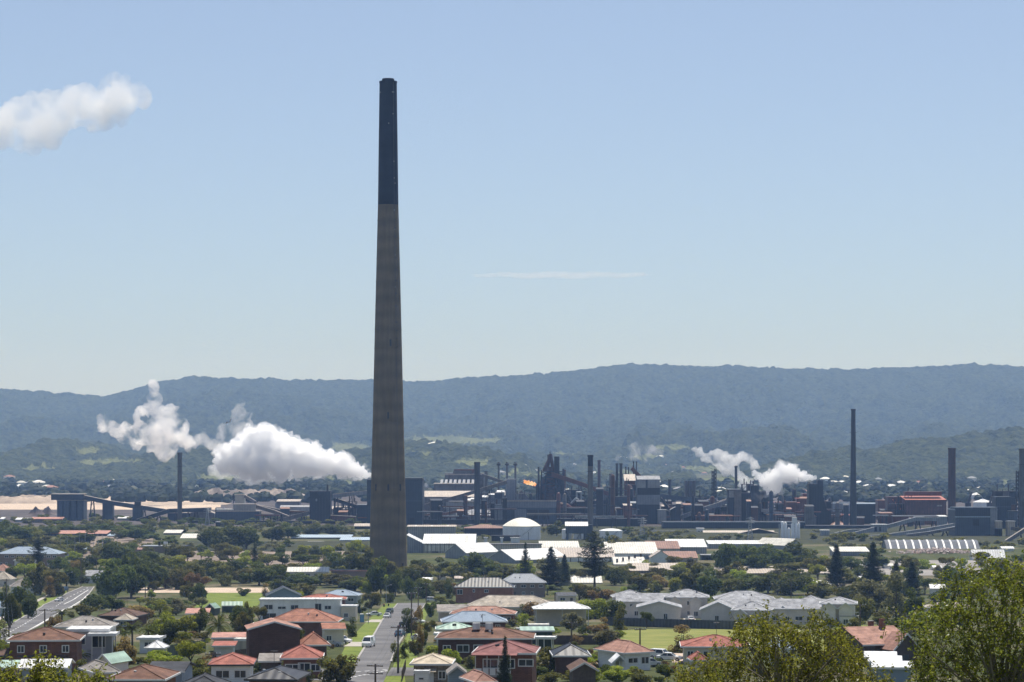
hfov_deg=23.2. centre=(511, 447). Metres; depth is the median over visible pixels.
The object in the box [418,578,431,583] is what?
spreading tree
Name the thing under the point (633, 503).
plant building
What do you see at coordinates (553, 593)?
palm tree
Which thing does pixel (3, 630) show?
upright tree
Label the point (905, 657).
fence
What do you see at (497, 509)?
pipe rack
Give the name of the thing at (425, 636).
shrub
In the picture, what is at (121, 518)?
shed
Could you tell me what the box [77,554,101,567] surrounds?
leafy tree
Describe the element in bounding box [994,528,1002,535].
platform
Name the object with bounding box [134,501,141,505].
cabin
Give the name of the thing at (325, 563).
leafy tree
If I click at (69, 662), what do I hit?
house
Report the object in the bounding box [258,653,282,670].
garage
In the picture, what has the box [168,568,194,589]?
leafy tree
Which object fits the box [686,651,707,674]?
gazebo
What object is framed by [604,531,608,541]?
upright tree
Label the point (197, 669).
leafy tree
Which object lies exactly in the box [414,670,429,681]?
outhouse
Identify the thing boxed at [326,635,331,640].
window
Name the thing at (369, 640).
parked car
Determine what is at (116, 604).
leafy tree
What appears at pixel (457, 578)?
house
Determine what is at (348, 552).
leafy tree
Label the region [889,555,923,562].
leafy tree
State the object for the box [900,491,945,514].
mill
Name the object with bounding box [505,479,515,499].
tower
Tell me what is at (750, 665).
shrub
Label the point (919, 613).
leafy tree
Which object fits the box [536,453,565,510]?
blast furnace
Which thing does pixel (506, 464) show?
chimney stack
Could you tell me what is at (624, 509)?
plant building
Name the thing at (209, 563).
leafy tree
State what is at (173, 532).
shed
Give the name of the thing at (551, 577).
pine tree
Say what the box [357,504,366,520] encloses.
building
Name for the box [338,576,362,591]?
leafy tree
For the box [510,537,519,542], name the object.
hut
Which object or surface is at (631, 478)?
building
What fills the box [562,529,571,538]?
storage tank
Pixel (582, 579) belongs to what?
shed
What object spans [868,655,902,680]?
unit
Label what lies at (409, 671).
driveway
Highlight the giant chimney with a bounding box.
[369,78,406,572]
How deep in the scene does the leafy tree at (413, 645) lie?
460.82 m
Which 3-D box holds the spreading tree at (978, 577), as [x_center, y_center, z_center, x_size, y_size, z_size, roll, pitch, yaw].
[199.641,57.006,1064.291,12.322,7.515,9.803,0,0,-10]
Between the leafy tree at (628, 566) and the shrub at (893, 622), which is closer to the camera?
the shrub at (893, 622)
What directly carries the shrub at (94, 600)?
on the ground at (822, 549)
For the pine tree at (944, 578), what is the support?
on the ground at (822, 549)
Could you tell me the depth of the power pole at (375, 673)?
359.42 m
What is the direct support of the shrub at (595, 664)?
on the ground at (822, 549)
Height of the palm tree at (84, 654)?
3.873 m
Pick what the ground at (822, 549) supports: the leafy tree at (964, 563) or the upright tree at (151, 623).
the upright tree at (151, 623)
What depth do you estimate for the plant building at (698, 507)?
1940.61 m
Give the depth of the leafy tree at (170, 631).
493.16 m
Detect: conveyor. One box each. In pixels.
[84,495,163,520]
[136,507,211,520]
[244,494,256,503]
[256,505,288,520]
[257,504,300,513]
[276,511,309,520]
[331,515,355,520]
[333,490,366,520]
[334,498,356,515]
[424,480,506,518]
[425,507,473,515]
[482,473,501,481]
[551,472,607,503]
[630,466,640,475]
[660,494,715,510]
[660,497,669,509]
[681,500,726,518]
[761,509,782,512]
[834,529,872,532]
[855,527,874,534]
[869,523,954,535]
[887,517,939,530]
[906,526,954,535]
[1004,528,1023,540]
[1010,526,1021,537]
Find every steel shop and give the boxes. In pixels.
[433,479,473,490]
[444,469,483,494]
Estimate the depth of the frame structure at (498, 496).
2031.99 m
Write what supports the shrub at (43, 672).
on the ground at (822, 549)
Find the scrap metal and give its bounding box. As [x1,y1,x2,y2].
[888,547,969,553]
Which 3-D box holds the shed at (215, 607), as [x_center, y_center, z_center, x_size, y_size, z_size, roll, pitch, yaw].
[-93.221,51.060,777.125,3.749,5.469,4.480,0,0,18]
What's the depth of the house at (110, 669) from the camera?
354.55 m
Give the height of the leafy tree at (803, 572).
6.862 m
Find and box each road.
[0,587,92,639]
[347,603,424,681]
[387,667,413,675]
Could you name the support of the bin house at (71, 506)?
on the industrial yard at (8, 514)
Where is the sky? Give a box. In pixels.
[0,0,1023,395]
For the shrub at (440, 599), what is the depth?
945.67 m
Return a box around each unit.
[864,651,896,675]
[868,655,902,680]
[871,660,913,681]
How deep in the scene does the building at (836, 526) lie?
1845.00 m
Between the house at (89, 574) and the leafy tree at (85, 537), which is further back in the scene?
the leafy tree at (85, 537)
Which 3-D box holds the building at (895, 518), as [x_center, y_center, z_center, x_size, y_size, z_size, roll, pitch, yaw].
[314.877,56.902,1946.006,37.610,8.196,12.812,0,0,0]
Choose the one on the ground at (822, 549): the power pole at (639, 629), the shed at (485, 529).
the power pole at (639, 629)
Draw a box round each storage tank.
[503,518,540,539]
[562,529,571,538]
[573,534,582,538]
[599,528,621,537]
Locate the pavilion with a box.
[143,640,169,651]
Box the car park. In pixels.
[860,560,988,574]
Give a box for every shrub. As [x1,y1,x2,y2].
[0,650,27,681]
[13,649,67,681]
[46,615,62,626]
[60,662,117,681]
[67,611,74,617]
[72,604,97,615]
[74,659,86,673]
[80,593,115,610]
[134,656,147,663]
[140,597,165,605]
[144,650,182,660]
[147,658,161,663]
[156,597,191,605]
[173,632,189,640]
[193,632,209,639]
[198,655,211,668]
[236,588,250,595]
[381,593,394,602]
[422,622,431,631]
[422,630,427,646]
[424,602,435,616]
[429,620,437,627]
[433,596,447,601]
[464,655,474,668]
[505,619,519,626]
[537,672,563,681]
[541,646,551,655]
[552,627,561,633]
[560,670,568,680]
[570,634,583,644]
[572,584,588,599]
[577,625,594,633]
[588,654,597,662]
[590,660,598,667]
[600,664,610,672]
[615,630,625,636]
[628,668,652,681]
[653,676,664,681]
[661,661,676,672]
[747,661,765,674]
[771,585,783,594]
[845,618,865,626]
[872,611,891,621]
[885,617,914,629]
[905,629,915,635]
[918,559,936,568]
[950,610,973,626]
[970,552,990,560]
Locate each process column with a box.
[436,505,442,523]
[463,495,468,514]
[483,503,488,523]
[556,492,561,517]
[562,493,567,517]
[605,497,607,515]
[608,487,609,515]
[609,474,615,515]
[627,484,629,525]
[630,488,634,500]
[691,495,695,520]
[696,512,701,520]
[703,509,709,520]
[709,496,714,514]
[715,501,720,514]
[758,502,760,520]
[768,490,774,520]
[783,500,785,512]
[792,488,795,501]
[835,502,839,524]
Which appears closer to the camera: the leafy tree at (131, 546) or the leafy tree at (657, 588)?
the leafy tree at (657, 588)
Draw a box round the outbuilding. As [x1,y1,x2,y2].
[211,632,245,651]
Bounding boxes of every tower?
[102,503,113,519]
[132,506,143,520]
[233,494,245,503]
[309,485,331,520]
[481,500,486,518]
[484,471,487,494]
[490,503,494,519]
[495,504,502,519]
[502,498,506,522]
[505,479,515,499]
[583,524,592,539]
[615,463,618,496]
[619,463,622,496]
[636,476,659,523]
[712,471,713,495]
[714,469,716,500]
[726,489,741,520]
[807,480,830,524]
[1016,471,1018,525]
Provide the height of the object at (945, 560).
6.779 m
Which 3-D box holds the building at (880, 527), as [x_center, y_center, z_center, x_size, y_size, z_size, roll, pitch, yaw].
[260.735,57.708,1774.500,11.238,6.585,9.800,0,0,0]
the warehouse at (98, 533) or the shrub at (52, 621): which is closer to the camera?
the shrub at (52, 621)
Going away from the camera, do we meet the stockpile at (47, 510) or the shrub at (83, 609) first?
the shrub at (83, 609)
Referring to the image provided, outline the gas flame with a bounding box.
[524,480,535,485]
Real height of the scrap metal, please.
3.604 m
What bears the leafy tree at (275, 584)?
on the ground at (822, 549)
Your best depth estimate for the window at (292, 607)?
708.18 m
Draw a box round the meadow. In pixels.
[620,629,826,651]
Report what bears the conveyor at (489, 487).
on the industrial yard at (8, 514)
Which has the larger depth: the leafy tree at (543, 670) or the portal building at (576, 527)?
the portal building at (576, 527)
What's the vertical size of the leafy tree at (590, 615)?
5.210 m
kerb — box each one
[1,586,82,629]
[25,586,94,631]
[357,603,397,658]
[390,603,425,661]
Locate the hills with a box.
[0,362,1023,483]
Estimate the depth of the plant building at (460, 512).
1943.34 m
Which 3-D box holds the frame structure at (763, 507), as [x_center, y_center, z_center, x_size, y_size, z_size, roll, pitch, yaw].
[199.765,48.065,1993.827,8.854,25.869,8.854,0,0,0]
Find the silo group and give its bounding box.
[779,517,799,537]
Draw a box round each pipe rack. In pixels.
[255,515,279,520]
[417,511,442,524]
[429,515,458,524]
[442,506,473,518]
[487,508,516,524]
[566,507,594,514]
[764,513,793,520]
[778,516,803,520]
[795,511,820,524]
[872,515,888,523]
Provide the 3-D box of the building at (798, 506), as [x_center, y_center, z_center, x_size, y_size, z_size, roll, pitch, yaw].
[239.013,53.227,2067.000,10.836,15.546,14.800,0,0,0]
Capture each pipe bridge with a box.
[192,521,366,523]
[424,519,505,523]
[527,513,578,526]
[575,516,623,527]
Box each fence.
[167,640,205,656]
[211,649,245,657]
[402,660,405,680]
[535,635,614,644]
[605,617,742,628]
[824,655,908,664]
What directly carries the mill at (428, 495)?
on the industrial yard at (8, 514)
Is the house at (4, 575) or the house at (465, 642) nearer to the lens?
the house at (465, 642)
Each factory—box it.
[539,541,579,547]
[555,548,614,561]
[604,542,656,558]
[612,553,644,564]
[645,541,679,551]
[665,539,706,553]
[714,566,829,573]
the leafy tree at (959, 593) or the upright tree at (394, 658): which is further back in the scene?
the leafy tree at (959, 593)
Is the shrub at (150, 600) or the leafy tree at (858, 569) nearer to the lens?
the shrub at (150, 600)
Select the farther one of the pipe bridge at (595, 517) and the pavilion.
the pipe bridge at (595, 517)
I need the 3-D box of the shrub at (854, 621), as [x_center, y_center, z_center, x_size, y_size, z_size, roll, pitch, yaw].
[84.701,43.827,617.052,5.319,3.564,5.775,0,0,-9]
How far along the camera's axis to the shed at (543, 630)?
512.01 m
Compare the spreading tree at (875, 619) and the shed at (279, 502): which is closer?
the spreading tree at (875, 619)
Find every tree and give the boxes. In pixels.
[0,519,17,534]
[0,526,33,538]
[0,538,10,550]
[0,584,8,600]
[0,620,9,645]
[0,633,4,649]
[1,593,18,627]
[5,539,31,548]
[5,567,18,576]
[10,576,35,613]
[14,563,37,576]
[15,555,34,565]
[15,599,22,618]
[17,590,39,617]
[23,526,45,539]
[26,561,45,594]
[27,537,48,562]
[31,535,59,545]
[34,526,61,534]
[42,576,55,596]
[43,570,68,595]
[47,545,59,548]
[47,556,66,569]
[51,608,72,620]
[52,523,75,529]
[54,534,77,543]
[56,548,73,554]
[57,560,81,586]
[62,542,90,553]
[65,551,82,561]
[69,524,97,529]
[70,559,81,574]
[74,529,97,542]
[76,563,88,582]
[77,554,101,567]
[82,649,92,658]
[85,564,95,569]
[90,548,110,558]
[90,558,135,597]
[94,523,121,531]
[97,558,116,565]
[100,541,134,558]
[102,595,125,610]
[111,521,140,531]
[111,528,127,538]
[114,636,136,665]
[117,527,154,539]
[118,627,130,638]
[119,620,144,644]
[122,551,148,597]
[125,543,145,557]
[128,605,154,619]
[135,524,158,532]
[135,555,168,589]
[137,551,159,560]
[140,624,155,634]
[141,546,154,551]
[143,617,161,629]
[147,581,159,590]
[147,589,155,596]
[150,556,174,569]
[151,611,175,634]
[152,521,178,527]
[152,599,173,616]
[158,621,179,644]
[160,566,174,587]
[162,543,180,555]
[163,554,189,570]
[164,598,189,614]
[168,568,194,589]
[173,638,190,643]
[174,640,205,660]
[175,614,198,631]
[176,545,196,553]
[179,585,194,598]
[180,551,195,560]
[182,561,206,576]
[184,572,200,586]
[188,583,207,602]
[189,608,213,632]
[192,659,210,676]
[193,597,207,607]
[195,576,210,583]
[196,551,206,557]
[197,526,222,545]
[197,558,217,575]
[198,577,212,585]
[203,612,233,638]
[204,549,214,558]
[207,525,249,548]
[207,560,234,578]
[209,542,229,552]
[213,550,229,559]
[215,574,233,585]
[216,558,248,576]
[222,548,242,560]
[228,605,247,627]
[230,568,251,582]
[233,611,253,631]
[234,526,259,548]
[236,555,251,565]
[239,550,249,556]
[239,561,278,584]
[244,601,253,620]
[249,543,259,564]
[249,549,265,558]
[251,562,270,574]
[252,606,267,620]
[253,659,260,673]
[257,554,278,565]
[261,520,285,540]
[261,583,268,595]
[263,579,297,590]
[268,564,289,580]
[273,552,290,563]
[275,544,285,553]
[276,563,302,577]
[281,522,301,537]
[283,572,319,585]
[290,554,317,564]
[291,547,306,560]
[291,583,317,594]
[295,545,309,554]
[300,629,304,638]
[301,523,327,534]
[302,563,321,566]
[306,669,314,681]
[308,545,323,554]
[308,560,331,566]
[312,573,324,584]
[316,654,359,681]
[318,524,347,534]
[320,545,335,557]
[323,551,347,568]
[323,573,352,586]
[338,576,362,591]
[340,553,363,568]
[343,551,357,556]
[345,539,364,551]
[347,617,356,636]
[352,577,371,588]
[354,547,379,571]
[354,599,366,614]
[359,581,371,594]
[362,592,381,608]
[365,556,394,593]
[371,561,397,573]
[384,570,403,595]
[390,640,400,661]
[398,576,418,599]
[399,566,411,571]
[399,639,408,658]
[401,608,412,614]
[401,609,413,632]
[403,568,421,581]
[408,640,421,654]
[409,559,430,566]
[410,563,436,577]
[410,611,419,632]
[413,605,423,652]
[415,579,434,597]
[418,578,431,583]
[425,645,437,653]
[429,570,450,580]
[431,581,447,593]
[434,557,450,572]
[440,578,453,588]
[441,649,461,662]
[442,562,468,577]
[444,579,453,598]
[450,583,456,594]
[457,551,493,575]
[460,572,473,580]
[473,558,504,577]
[487,571,502,576]
[493,564,516,578]
[497,636,512,681]
[516,561,535,573]
[516,604,526,616]
[516,612,529,627]
[518,542,532,572]
[522,601,538,615]
[536,547,566,589]
[536,558,554,569]
[536,651,553,670]
[536,666,547,678]
[545,584,557,594]
[546,520,565,535]
[546,590,561,600]
[558,554,573,584]
[560,612,585,629]
[569,568,587,573]
[574,568,589,576]
[577,530,613,588]
[578,598,607,618]
[584,586,600,597]
[586,610,593,620]
[586,624,604,634]
[587,589,615,600]
[592,629,619,645]
[596,668,601,681]
[598,665,631,681]
[599,600,626,619]
[599,617,609,631]
[600,535,627,546]
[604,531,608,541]
[604,567,626,584]
[612,605,627,629]
[618,566,629,579]
[623,563,635,568]
[626,573,641,584]
[627,584,637,590]
[629,575,653,591]
[640,612,654,627]
[642,572,658,577]
[647,580,663,592]
[648,567,668,575]
[652,575,668,587]
[655,664,673,677]
[661,567,696,579]
[663,599,908,681]
[665,556,682,562]
[667,577,681,591]
[667,624,693,652]
[670,562,689,570]
[679,563,708,591]
[683,557,701,569]
[696,567,722,596]
[701,564,714,574]
[711,543,738,567]
[715,568,726,578]
[720,573,743,592]
[723,561,747,576]
[729,569,746,584]
[732,544,755,565]
[736,573,761,589]
[737,547,771,567]
[749,572,777,593]
[754,543,792,565]
[766,562,804,574]
[769,569,781,579]
[771,571,812,594]
[783,541,811,562]
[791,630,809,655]
[792,548,823,568]
[794,570,810,579]
[798,577,817,593]
[800,558,819,569]
[806,580,836,597]
[807,563,826,579]
[822,558,842,569]
[823,544,848,586]
[836,586,858,598]
[841,556,862,568]
[842,585,856,590]
[849,578,893,613]
[851,565,865,575]
[853,597,875,620]
[856,570,883,582]
[859,542,886,593]
[859,552,889,566]
[872,616,884,625]
[879,571,908,617]
[880,548,1023,681]
[884,561,908,601]
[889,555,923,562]
[900,610,939,630]
[901,558,920,570]
[902,567,922,578]
[903,562,924,597]
[904,587,924,617]
[916,578,938,594]
[927,588,962,602]
[927,599,950,621]
[932,565,943,571]
[932,570,943,578]
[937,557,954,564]
[937,567,952,588]
[943,562,955,570]
[950,570,970,582]
[953,585,969,596]
[955,558,967,567]
[967,573,991,580]
[975,558,986,566]
[995,560,1010,568]
[1010,554,1023,562]
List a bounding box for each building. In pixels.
[0,546,65,566]
[141,542,167,552]
[280,507,289,515]
[330,569,368,579]
[338,510,347,520]
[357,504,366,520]
[367,478,424,525]
[430,499,442,524]
[446,501,473,518]
[456,509,490,519]
[457,509,463,524]
[462,514,468,524]
[507,500,555,523]
[516,490,528,498]
[557,518,639,525]
[565,522,587,539]
[567,509,587,517]
[575,500,584,506]
[593,504,605,515]
[596,487,603,515]
[615,497,635,515]
[623,474,635,496]
[623,504,631,517]
[630,501,635,507]
[632,509,638,517]
[657,509,665,523]
[661,521,804,527]
[670,507,675,520]
[676,502,680,520]
[682,503,690,520]
[691,504,703,520]
[695,515,732,520]
[698,500,708,513]
[702,530,773,531]
[738,528,776,532]
[741,493,750,520]
[746,500,751,520]
[749,485,759,505]
[751,506,757,520]
[759,491,766,519]
[766,514,792,520]
[781,507,791,512]
[784,515,795,520]
[786,502,796,513]
[797,502,799,519]
[799,497,806,520]
[804,505,814,524]
[804,525,869,528]
[831,502,874,513]
[843,503,848,524]
[857,503,875,523]
[857,516,864,524]
[870,524,887,531]
[875,500,884,518]
[878,512,892,523]
[885,497,901,514]
[891,515,936,524]
[913,516,924,524]
[937,515,947,525]
[948,507,997,535]
[991,496,1010,527]
[1006,510,1017,527]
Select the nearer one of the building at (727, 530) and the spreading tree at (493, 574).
the spreading tree at (493, 574)
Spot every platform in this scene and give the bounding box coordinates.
[994,521,1002,535]
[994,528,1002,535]
[1005,521,1015,535]
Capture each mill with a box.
[424,491,473,518]
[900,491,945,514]
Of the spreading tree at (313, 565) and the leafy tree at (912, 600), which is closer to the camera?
the leafy tree at (912, 600)
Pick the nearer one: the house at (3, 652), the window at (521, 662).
the window at (521, 662)
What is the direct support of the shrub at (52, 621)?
on the ground at (822, 549)
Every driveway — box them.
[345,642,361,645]
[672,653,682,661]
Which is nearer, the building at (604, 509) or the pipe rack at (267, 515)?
the pipe rack at (267, 515)
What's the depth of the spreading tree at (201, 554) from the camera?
1330.56 m
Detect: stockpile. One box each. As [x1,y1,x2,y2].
[0,495,56,503]
[26,506,43,515]
[42,506,56,514]
[87,502,231,504]
[194,488,304,496]
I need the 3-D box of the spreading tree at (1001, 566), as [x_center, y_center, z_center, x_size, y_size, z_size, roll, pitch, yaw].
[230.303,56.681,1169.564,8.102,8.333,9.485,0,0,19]
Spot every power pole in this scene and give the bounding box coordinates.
[39,609,47,626]
[205,652,220,657]
[367,664,382,681]
[391,625,405,672]
[407,592,416,635]
[634,628,645,644]
[857,604,865,625]
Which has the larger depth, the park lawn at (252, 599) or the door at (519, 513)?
the door at (519, 513)
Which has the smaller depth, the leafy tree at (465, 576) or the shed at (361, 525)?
the leafy tree at (465, 576)
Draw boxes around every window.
[17,645,24,652]
[39,645,46,652]
[62,645,68,652]
[93,636,105,647]
[215,670,229,678]
[234,670,246,678]
[262,613,275,619]
[264,604,272,609]
[285,664,299,668]
[290,605,298,609]
[298,663,310,674]
[310,664,320,671]
[315,603,321,610]
[324,605,330,609]
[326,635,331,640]
[438,671,445,679]
[443,645,450,649]
[457,589,462,593]
[457,645,468,652]
[483,659,497,668]
[499,659,514,668]
[518,659,533,666]
[628,657,637,663]
[641,656,648,663]
[663,613,667,618]
[795,616,802,620]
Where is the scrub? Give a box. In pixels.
[0,513,1023,595]
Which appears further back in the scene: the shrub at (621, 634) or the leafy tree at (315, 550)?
the leafy tree at (315, 550)
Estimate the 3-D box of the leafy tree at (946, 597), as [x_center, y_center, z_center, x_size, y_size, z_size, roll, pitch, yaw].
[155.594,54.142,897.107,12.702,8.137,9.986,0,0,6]
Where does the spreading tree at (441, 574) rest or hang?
on the ground at (822, 549)
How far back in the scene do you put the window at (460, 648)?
433.96 m
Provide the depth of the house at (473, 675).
337.71 m
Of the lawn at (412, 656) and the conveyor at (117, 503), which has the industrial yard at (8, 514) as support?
the conveyor at (117, 503)
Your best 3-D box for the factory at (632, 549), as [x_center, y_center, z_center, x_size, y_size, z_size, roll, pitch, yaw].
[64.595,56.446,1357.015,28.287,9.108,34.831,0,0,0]
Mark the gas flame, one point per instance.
(531, 483)
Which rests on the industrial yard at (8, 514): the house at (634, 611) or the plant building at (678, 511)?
the plant building at (678, 511)
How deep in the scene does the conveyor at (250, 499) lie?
2298.25 m
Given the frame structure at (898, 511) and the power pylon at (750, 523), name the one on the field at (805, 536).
the power pylon at (750, 523)
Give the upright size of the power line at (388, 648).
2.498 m
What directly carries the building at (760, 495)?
on the industrial yard at (8, 514)
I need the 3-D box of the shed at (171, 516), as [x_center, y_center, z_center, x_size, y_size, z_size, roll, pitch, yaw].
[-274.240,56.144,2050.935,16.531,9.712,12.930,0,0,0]
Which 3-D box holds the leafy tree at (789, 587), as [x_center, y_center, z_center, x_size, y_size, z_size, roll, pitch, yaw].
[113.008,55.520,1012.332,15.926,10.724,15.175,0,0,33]
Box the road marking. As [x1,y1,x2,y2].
[34,594,87,626]
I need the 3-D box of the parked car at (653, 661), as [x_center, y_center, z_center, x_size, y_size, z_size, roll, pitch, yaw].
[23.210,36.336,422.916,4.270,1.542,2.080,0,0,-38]
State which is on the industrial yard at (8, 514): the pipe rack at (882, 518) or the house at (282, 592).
the pipe rack at (882, 518)
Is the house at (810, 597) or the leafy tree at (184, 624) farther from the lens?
the house at (810, 597)
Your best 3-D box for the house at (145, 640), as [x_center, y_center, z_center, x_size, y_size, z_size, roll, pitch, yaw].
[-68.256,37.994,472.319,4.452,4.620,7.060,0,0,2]
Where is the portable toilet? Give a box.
[360,614,363,621]
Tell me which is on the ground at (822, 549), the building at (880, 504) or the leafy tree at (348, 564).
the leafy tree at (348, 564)
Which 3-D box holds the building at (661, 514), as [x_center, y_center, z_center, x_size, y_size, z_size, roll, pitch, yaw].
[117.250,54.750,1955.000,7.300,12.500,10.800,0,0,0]
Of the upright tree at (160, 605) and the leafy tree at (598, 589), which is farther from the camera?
the leafy tree at (598, 589)
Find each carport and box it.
[87,631,119,660]
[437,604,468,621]
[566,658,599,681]
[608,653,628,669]
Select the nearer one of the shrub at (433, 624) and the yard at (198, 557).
the shrub at (433, 624)
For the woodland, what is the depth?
3221.34 m
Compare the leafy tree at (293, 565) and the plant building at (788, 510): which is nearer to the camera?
the leafy tree at (293, 565)
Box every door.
[410,518,414,523]
[429,672,433,681]
[515,509,525,517]
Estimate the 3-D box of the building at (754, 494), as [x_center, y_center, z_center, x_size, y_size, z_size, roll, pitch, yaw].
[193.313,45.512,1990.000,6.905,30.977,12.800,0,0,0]
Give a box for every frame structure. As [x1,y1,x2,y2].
[333,496,356,520]
[480,489,501,507]
[515,490,535,499]
[565,484,577,506]
[575,492,587,506]
[603,486,607,503]
[621,478,635,496]
[664,499,675,520]
[695,490,706,503]
[709,505,726,514]
[741,479,752,492]
[759,492,767,520]
[773,499,782,510]
[825,500,832,510]
[890,495,904,514]
[992,484,1015,510]
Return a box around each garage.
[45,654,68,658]
[212,641,237,656]
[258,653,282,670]
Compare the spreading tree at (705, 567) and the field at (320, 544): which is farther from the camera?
the field at (320, 544)
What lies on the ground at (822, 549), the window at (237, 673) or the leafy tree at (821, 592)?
the leafy tree at (821, 592)
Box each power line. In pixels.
[371,628,402,664]
[393,593,415,625]
[569,623,636,629]
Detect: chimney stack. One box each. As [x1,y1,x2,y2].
[177,452,181,523]
[473,462,480,524]
[497,462,500,489]
[505,462,508,478]
[513,462,517,492]
[586,455,593,530]
[597,460,600,486]
[668,479,671,499]
[734,466,737,488]
[849,409,856,524]
[948,448,955,508]
[1018,449,1023,526]
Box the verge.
[0,590,66,628]
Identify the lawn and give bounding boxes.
[193,593,264,606]
[342,604,395,663]
[384,675,404,681]
[393,603,430,666]
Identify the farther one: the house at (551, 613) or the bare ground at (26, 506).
the bare ground at (26, 506)
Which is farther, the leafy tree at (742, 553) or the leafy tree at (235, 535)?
the leafy tree at (235, 535)
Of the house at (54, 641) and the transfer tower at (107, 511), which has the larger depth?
the transfer tower at (107, 511)
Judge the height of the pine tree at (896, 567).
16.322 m
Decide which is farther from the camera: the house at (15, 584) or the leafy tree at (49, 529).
the leafy tree at (49, 529)
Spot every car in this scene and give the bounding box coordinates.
[54,597,63,600]
[332,640,344,646]
[344,635,352,642]
[361,635,375,646]
[366,611,381,615]
[383,613,391,617]
[385,608,393,613]
[394,630,405,636]
[427,597,436,601]
[650,648,667,657]
[650,658,660,665]
[655,652,682,660]
[685,616,694,619]
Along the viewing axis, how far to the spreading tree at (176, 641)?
459.55 m
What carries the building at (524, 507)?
on the industrial yard at (8, 514)
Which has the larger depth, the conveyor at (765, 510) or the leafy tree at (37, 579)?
the conveyor at (765, 510)
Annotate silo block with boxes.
[684,481,695,502]
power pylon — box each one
[204,508,210,525]
[638,517,644,534]
[745,517,754,539]
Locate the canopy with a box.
[491,535,519,540]
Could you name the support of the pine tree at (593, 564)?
on the ground at (822, 549)
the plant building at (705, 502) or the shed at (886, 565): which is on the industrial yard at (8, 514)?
the plant building at (705, 502)
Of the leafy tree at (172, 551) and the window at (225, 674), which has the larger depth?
the leafy tree at (172, 551)
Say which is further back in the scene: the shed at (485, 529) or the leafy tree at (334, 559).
the shed at (485, 529)
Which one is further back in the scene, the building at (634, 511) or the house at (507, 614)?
the building at (634, 511)
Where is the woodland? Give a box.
[0,476,1017,502]
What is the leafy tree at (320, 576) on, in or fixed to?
on the ground at (822, 549)
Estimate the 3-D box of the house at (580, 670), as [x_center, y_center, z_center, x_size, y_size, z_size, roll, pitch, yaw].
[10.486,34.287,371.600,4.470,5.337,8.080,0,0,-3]
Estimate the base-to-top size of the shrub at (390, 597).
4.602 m
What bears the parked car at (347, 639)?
on the driveway at (354, 644)
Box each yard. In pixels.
[0,491,1017,525]
[83,536,152,557]
[185,551,351,564]
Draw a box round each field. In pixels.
[183,541,368,553]
[456,526,1023,543]
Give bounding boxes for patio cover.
[535,635,556,648]
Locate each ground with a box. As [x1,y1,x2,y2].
[0,473,1023,681]
[0,497,220,509]
[138,588,269,592]
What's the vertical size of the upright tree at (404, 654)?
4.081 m
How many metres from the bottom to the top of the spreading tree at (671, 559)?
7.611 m
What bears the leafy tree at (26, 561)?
on the ground at (822, 549)
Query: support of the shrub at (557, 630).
on the ground at (822, 549)
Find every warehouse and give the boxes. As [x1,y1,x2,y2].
[43,530,110,535]
[291,535,352,538]
[340,537,369,540]
[407,525,456,539]
[407,533,475,552]
[445,542,497,558]
[487,548,563,563]
[490,543,541,550]
[706,540,764,548]
[881,540,979,548]
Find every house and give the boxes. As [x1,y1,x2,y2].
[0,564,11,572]
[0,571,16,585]
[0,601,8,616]
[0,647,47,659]
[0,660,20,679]
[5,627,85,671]
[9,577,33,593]
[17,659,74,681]
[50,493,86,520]
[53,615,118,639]
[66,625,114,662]
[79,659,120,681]
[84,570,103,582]
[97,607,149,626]
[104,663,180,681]
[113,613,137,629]
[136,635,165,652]
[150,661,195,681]
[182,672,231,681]
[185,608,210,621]
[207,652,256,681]
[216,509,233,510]
[216,510,261,520]
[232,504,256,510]
[244,618,330,666]
[244,665,310,681]
[259,597,342,620]
[265,586,301,597]
[274,608,343,636]
[279,644,324,677]
[287,567,329,579]
[300,594,347,603]
[320,623,345,646]
[324,589,362,607]
[340,604,358,620]
[409,653,455,681]
[434,614,535,663]
[435,621,471,631]
[440,611,507,626]
[449,606,517,623]
[454,576,463,581]
[454,577,514,602]
[459,669,497,681]
[468,595,548,615]
[471,639,540,681]
[503,573,546,596]
[531,601,590,626]
[549,642,591,673]
[554,592,576,601]
[593,639,654,669]
[610,589,639,599]
[615,593,668,617]
[630,602,638,617]
[636,599,681,618]
[664,589,709,617]
[679,621,750,663]
[699,599,734,620]
[712,583,774,600]
[721,598,824,623]
[730,601,774,625]
[769,637,794,665]
[802,595,821,598]
[819,596,858,626]
[820,530,829,535]
[823,619,919,660]
[923,601,970,613]
[928,584,944,594]
[973,499,988,506]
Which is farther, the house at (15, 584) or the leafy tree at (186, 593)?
the house at (15, 584)
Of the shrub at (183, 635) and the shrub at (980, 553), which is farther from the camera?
the shrub at (980, 553)
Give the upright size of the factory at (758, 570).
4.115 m
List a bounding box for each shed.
[31,517,63,522]
[97,651,131,670]
[117,516,128,519]
[164,530,182,534]
[168,512,188,520]
[180,534,201,537]
[190,511,214,520]
[205,602,220,615]
[221,601,242,612]
[234,637,245,649]
[276,499,301,508]
[280,505,309,510]
[354,523,369,528]
[446,663,466,681]
[464,524,502,535]
[480,495,487,508]
[489,493,495,507]
[497,490,504,503]
[519,626,554,643]
[528,623,548,625]
[571,576,602,583]
[627,563,677,572]
[649,550,667,562]
[663,551,697,561]
[699,554,720,559]
[757,537,801,548]
[829,547,869,555]
[882,563,892,567]
[969,549,1005,559]
[999,546,1014,550]

